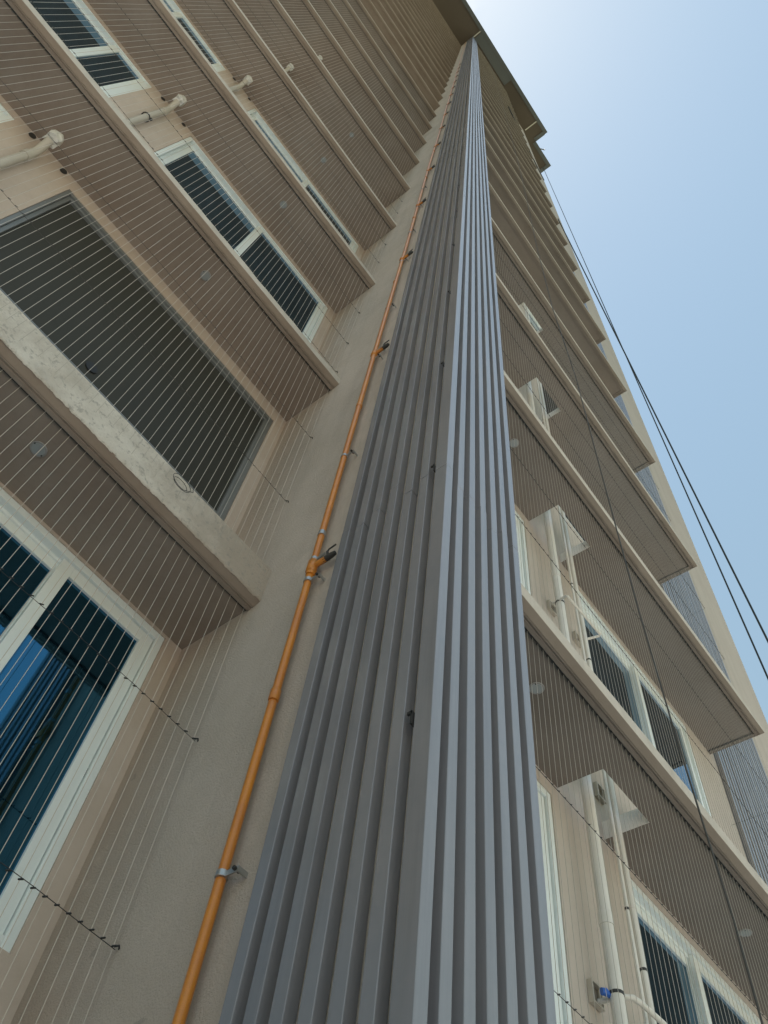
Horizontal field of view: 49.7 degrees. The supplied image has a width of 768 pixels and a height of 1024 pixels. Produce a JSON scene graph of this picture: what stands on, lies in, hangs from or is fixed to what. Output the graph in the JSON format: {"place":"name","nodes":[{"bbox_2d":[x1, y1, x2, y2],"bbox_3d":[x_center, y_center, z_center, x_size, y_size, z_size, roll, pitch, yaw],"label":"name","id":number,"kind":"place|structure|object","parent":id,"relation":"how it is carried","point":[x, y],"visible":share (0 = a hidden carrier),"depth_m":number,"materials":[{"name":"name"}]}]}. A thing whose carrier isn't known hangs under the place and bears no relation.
{"place":"outdoors","nodes":[
{"label":"outdoors","id":0,"kind":"place"},
{"bbox_2d":[466,0,767,723],"label":"sky","id":1,"kind":"structure","parent":0,"point":[653,113],"materials":[{"name":"blue"}]},
{"label":"ground","id":2,"kind":"structure","parent":0,"visible":0},
{"bbox_2d":[0,0,767,1023],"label":"apartment tower","id":3,"kind":"structure","parent":2,"relation":"on","point":[144,972],"depth_m":5.68,"materials":[{"name":"beige paint"}]},
{"bbox_2d":[0,104,13,122],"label":"window","id":4,"kind":"structure","parent":3,"relation":"in","point":[4,115],"depth_m":5.95,"materials":[{"name":"white plastic"}]},
{"bbox_2d":[0,129,63,168],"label":"drain pipe","id":5,"kind":"object","parent":3,"relation":"attached to","point":[23,156],"visible":0.94,"depth_m":5.87,"materials":[{"name":"plastic"}]},
{"bbox_2d":[30,441,47,456],"bbox_3d":[-1.671,-0.307,4.018,0.086,0.023,0.086,-32,-67,22],"label":"soffit light","id":6,"kind":"object","parent":3,"relation":"on","point":[36,447],"visible":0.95,"depth_m":4.01,"materials":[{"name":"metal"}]},
{"bbox_2d":[0,487,163,952],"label":"window","id":7,"kind":"structure","parent":3,"relation":"in","point":[16,902],"depth_m":3.85,"materials":[{"name":"white plastic"}]},
{"bbox_2d":[28,0,151,96],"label":"window","id":8,"kind":"structure","parent":3,"relation":"in","point":[76,24],"depth_m":7.97,"materials":[{"name":"white plastic"}]},
{"bbox_2d":[0,367,245,1023],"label":"window grille","id":9,"kind":"object","parent":3,"relation":"attached to","point":[21,878],"depth_m":3.31,"materials":[{"name":"metal"}]},
{"bbox_2d":[0,190,272,520],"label":"window","id":10,"kind":"structure","parent":3,"relation":"in","point":[171,318],"depth_m":5.84,"materials":[{"name":"grey metal"}]},
{"bbox_2d":[127,94,186,124],"bbox_3d":[-2.263,-3.537,7.457,0.225,2.711,0.115,-32,-67,22],"label":"drain pipe","id":11,"kind":"object","parent":3,"relation":"attached to","point":[154,114],"visible":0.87,"depth_m":8.19,"materials":[{"name":"plastic"}]},
{"bbox_2d":[0,0,329,580],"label":"window grille","id":12,"kind":"object","parent":3,"relation":"attached to","point":[144,295],"depth_m":5.25,"materials":[{"name":"metal"}]},
{"bbox_2d":[173,473,192,492],"bbox_3d":[-1.037,-0.155,4.296,0.026,0.151,0.144,-32,-67,22],"label":"wire scrap","id":13,"kind":"object","parent":12,"relation":"attached to","point":[183,482],"visible":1,"depth_m":4.28,"materials":[{"name":"grey metal"}]},
{"bbox_2d":[163,0,225,71],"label":"window","id":14,"kind":"structure","parent":3,"relation":"in","point":[182,19],"depth_m":10.84,"materials":[{"name":"white plastic"}]},
{"bbox_2d":[31,0,368,372],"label":"window grille","id":15,"kind":"object","parent":3,"relation":"attached to","point":[217,160],"depth_m":7.56,"materials":[{"name":"metal"}]},
{"bbox_2d":[200,270,210,280],"bbox_3d":[-1.411,-1.871,6.564,0.086,0.023,0.086,-32,-67,22],"label":"soffit light","id":16,"kind":"object","parent":3,"relation":"on","point":[206,276],"visible":0.94,"depth_m":6.56,"materials":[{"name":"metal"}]},
{"bbox_2d":[229,75,252,91],"bbox_3d":[-1.983,-5.081,10.014,0.228,2.710,0.116,-32,-67,22],"label":"drain pipe","id":17,"kind":"object","parent":3,"relation":"attached to","point":[249,80],"visible":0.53,"depth_m":11.02,"materials":[{"name":"plastic"}]},
{"bbox_2d":[154,136,327,342],"bbox_3d":[-1.472,-2.699,8.481,0.114,1.718,2.293,-32,-67,22],"label":"window","id":18,"kind":"structure","parent":3,"relation":"in","point":[246,251],"depth_m":8.77,"materials":[{"name":"white plastic"}]},
{"bbox_2d":[166,0,390,275],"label":"window grille","id":19,"kind":"object","parent":3,"relation":"attached to","point":[288,119],"depth_m":10.36,"materials":[{"name":"metal"}]},
{"bbox_2d":[280,201,286,208],"bbox_3d":[-1.107,-3.386,9.136,0.086,0.023,0.086,-32,-67,22],"label":"soffit light","id":20,"kind":"object","parent":3,"relation":"on","point":[284,206],"visible":0.97,"depth_m":9.13,"materials":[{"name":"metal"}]},
{"bbox_2d":[284,63,293,71],"bbox_3d":[-1.704,-6.623,12.573,0.225,2.712,0.113,-32,-67,22],"label":"drain pipe","id":21,"kind":"object","parent":3,"relation":"attached to","point":[290,66],"visible":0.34,"depth_m":13.59,"materials":[{"name":"plastic"}]},
{"bbox_2d":[247,108,357,252],"bbox_3d":[-1.193,-4.242,11.038,0.114,1.718,2.293,-32,-67,22],"label":"window","id":22,"kind":"structure","parent":3,"relation":"in","point":[265,128],"depth_m":11.66,"materials":[{"name":"white plastic"}]},
{"bbox_2d":[171,42,465,1023],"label":"gas riser","id":23,"kind":"object","parent":3,"relation":"attached to","point":[225,870],"visible":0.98,"depth_m":3.33,"materials":[{"name":"orange paint"}]},
{"bbox_2d":[242,0,405,218],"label":"window grille","id":24,"kind":"object","parent":3,"relation":"attached to","point":[328,100],"depth_m":13.08,"materials":[{"name":"metal"}]},
{"bbox_2d":[286,0,415,182],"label":"window grille","id":25,"kind":"object","parent":3,"relation":"attached to","point":[351,86],"depth_m":15.92,"materials":[{"name":"metal"}]},
{"bbox_2d":[314,0,422,156],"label":"window grille","id":26,"kind":"object","parent":3,"relation":"attached to","point":[369,72],"depth_m":18.50,"materials":[{"name":"metal"}]},
{"bbox_2d":[332,0,428,138],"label":"window grille","id":27,"kind":"object","parent":3,"relation":"attached to","point":[381,65],"depth_m":21.09,"materials":[{"name":"metal"}]},
{"bbox_2d":[219,36,556,1023],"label":"ribbed cladding","id":28,"kind":"structure","parent":3,"relation":"attached to","point":[471,944],"depth_m":2.83,"materials":[{"name":"metal"}]},
{"bbox_2d":[349,0,432,115],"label":"window grille","id":29,"kind":"object","parent":3,"relation":"attached to","point":[392,55],"depth_m":23.73,"materials":[{"name":"metal"}]},
{"bbox_2d":[509,438,518,447],"bbox_3d":[1.107,-0.589,7.063,0.086,0.023,0.086,-32,-67,22],"label":"soffit light","id":30,"kind":"object","parent":3,"relation":"on","point":[512,441],"visible":0.88,"depth_m":7.05,"materials":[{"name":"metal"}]},
{"bbox_2d":[515,511,530,594],"bbox_3d":[0.720,0.092,6.395,0.114,1.698,1.288,-32,-67,22],"label":"window","id":31,"kind":"structure","parent":3,"relation":"in","point":[520,536],"depth_m":6.82,"materials":[{"name":"white plastic"}]},
{"bbox_2d":[508,106,543,179],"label":"sagging wire","id":32,"kind":"object","parent":3,"relation":"attached to","point":[529,151],"visible":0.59,"depth_m":51.03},
{"bbox_2d":[528,309,540,331],"bbox_3d":[3.132,-2.720,15.009,0.114,1.728,2.103,-32,-67,22],"label":"window","id":33,"kind":"structure","parent":3,"relation":"in","point":[537,324],"depth_m":15.35,"materials":[{"name":"white plastic"}]},
{"bbox_2d":[529,682,544,693],"bbox_3d":[0.829,0.954,4.506,0.086,0.023,0.086,-32,-67,22],"label":"soffit light","id":34,"kind":"object","parent":3,"relation":"on","point":[534,687],"visible":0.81,"depth_m":4.50,"materials":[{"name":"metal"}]},
{"bbox_2d":[542,385,556,413],"bbox_3d":[2.816,-0.969,12.107,0.114,2.538,2.103,-32,-67,22],"label":"window","id":35,"kind":"structure","parent":3,"relation":"in","point":[546,396],"depth_m":12.17,"materials":[{"name":"white plastic"}]},
{"bbox_2d":[547,600,556,616],"bbox_3d":[1.337,0.766,6.604,0.028,0.110,0.100,-32,-67,22],"label":"outlet box","id":36,"kind":"object","parent":3,"relation":"attached to","point":[552,611],"visible":0.86,"depth_m":6.57,"materials":[{"name":"plastic"}]},
{"bbox_2d":[537,781,571,1023],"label":"window","id":37,"kind":"structure","parent":3,"relation":"in","point":[558,958],"depth_m":4.11,"materials":[{"name":"white plastic"}]},
{"bbox_2d":[565,514,584,540],"bbox_3d":[2.574,0.366,9.894,0.114,1.728,2.103,-32,-67,22],"label":"window","id":38,"kind":"structure","parent":3,"relation":"in","point":[570,522],"depth_m":9.24,"materials":[{"name":"white plastic"}]},
{"bbox_2d":[572,631,580,647],"bbox_3d":[1.576,1.037,6.753,0.028,0.110,0.100,-32,-67,22],"label":"outlet box","id":39,"kind":"object","parent":3,"relation":"attached to","point":[576,637],"visible":0.73,"depth_m":6.72,"materials":[{"name":"plastic"}]},
{"bbox_2d":[526,381,627,1023],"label":"service pipe","id":40,"kind":"object","parent":3,"relation":"attached to","point":[602,895],"visible":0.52,"depth_m":4.46,"materials":[{"name":"white plastic"}]},
{"bbox_2d":[551,595,600,639],"bbox_3d":[1.493,0.828,6.538,0.202,0.163,0.531,-32,-67,22],"label":"pipe offset","id":41,"kind":"object","parent":40,"relation":"attached to","point":[577,608],"visible":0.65,"depth_m":6.46,"materials":[{"name":"white plastic"}]},
{"bbox_2d":[600,987,631,1005],"bbox_3d":[1.095,2.273,3.897,0.164,0.043,0.038,18,-59,-5],"label":"blue plug","id":42,"kind":"object","parent":40,"relation":"attached to","point":[603,992],"visible":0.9,"depth_m":3.88,"materials":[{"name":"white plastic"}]},
{"bbox_2d":[492,232,672,527],"bbox_3d":[2.531,-1.681,11.592,0.498,2.883,4.852,-32,-67,22],"label":"window grille","id":43,"kind":"object","parent":3,"relation":"attached to","point":[646,462],"depth_m":12.00,"materials":[{"name":"metal"}]},
{"bbox_2d":[523,302,655,1023],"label":"service pipe","id":44,"kind":"object","parent":3,"relation":"attached to","point":[632,905],"visible":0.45,"depth_m":4.95,"materials":[{"name":"white plastic"}]},
{"bbox_2d":[586,978,604,1012],"bbox_3d":[1.010,2.303,3.954,0.028,0.110,0.100,-32,-67,22],"label":"outlet box","id":45,"kind":"object","parent":3,"relation":"attached to","point":[595,991],"visible":0.86,"depth_m":3.94,"materials":[{"name":"plastic"}]},
{"bbox_2d":[593,781,606,804],"bbox_3d":[1.401,1.823,5.381,0.028,0.110,0.100,-32,-67,22],"label":"outlet box","id":46,"kind":"object","parent":3,"relation":"attached to","point":[599,791],"visible":0.93,"depth_m":5.37,"materials":[{"name":"plastic"}]},
{"bbox_2d":[497,292,734,686],"bbox_3d":[2.252,-0.138,9.035,0.498,2.883,4.852,-32,-67,22],"label":"window grille","id":47,"kind":"object","parent":3,"relation":"attached to","point":[618,494],"depth_m":9.30,"materials":[{"name":"metal"}]},
{"bbox_2d":[488,57,763,1023],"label":"hanging cable","id":48,"kind":"object","parent":3,"relation":"hanging from","point":[662,691],"visible":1,"depth_m":4.88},
{"bbox_2d":[597,994,666,1023],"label":"drain hose","id":49,"kind":"object","parent":3,"relation":"attached to","point":[604,1000],"visible":0.74,"depth_m":3.93,"materials":[{"name":"white plastic"}]},
{"bbox_2d":[506,397,767,885],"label":"window grille","id":50,"kind":"object","parent":3,"relation":"attached to","point":[672,624],"depth_m":6.45,"materials":[{"name":"metal"}]},
{"bbox_2d":[579,591,711,816],"bbox_3d":[2.295,1.909,7.337,0.114,1.728,2.103,-32,-67,22],"label":"window","id":51,"kind":"structure","parent":3,"relation":"in","point":[598,654],"depth_m":7.70,"materials":[{"name":"white plastic"}]},
{"bbox_2d":[524,626,767,1023],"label":"window grille","id":52,"kind":"object","parent":3,"relation":"attached to","point":[625,748],"depth_m":3.98,"materials":[{"name":"metal"}]},
{"bbox_2d":[543,168,767,679],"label":"hanging rope","id":53,"kind":"object","parent":3,"relation":"hanging from","point":[758,656],"visible":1,"depth_m":25.52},
{"bbox_2d":[558,219,767,642],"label":"slanting rope","id":54,"kind":"object","parent":3,"relation":"hanging from","point":[726,557],"visible":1,"depth_m":24.00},
{"bbox_2d":[564,247,767,884],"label":"louvre screen","id":55,"kind":"object","parent":3,"relation":"attached to","point":[619,401],"visible":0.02,"depth_m":9.61,"materials":[{"name":"metal"}]},
{"bbox_2d":[631,880,760,1023],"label":"window","id":56,"kind":"structure","parent":3,"relation":"in","point":[651,979],"depth_m":5.19,"materials":[{"name":"white plastic"}]},
{"bbox_2d":[739,929,752,936],"bbox_3d":[2.362,2.746,5.420,0.086,0.023,0.086,-32,-67,22],"label":"soffit light","id":57,"kind":"object","parent":3,"relation":"on","point":[745,933],"visible":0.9,"depth_m":5.41,"materials":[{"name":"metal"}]}
]}

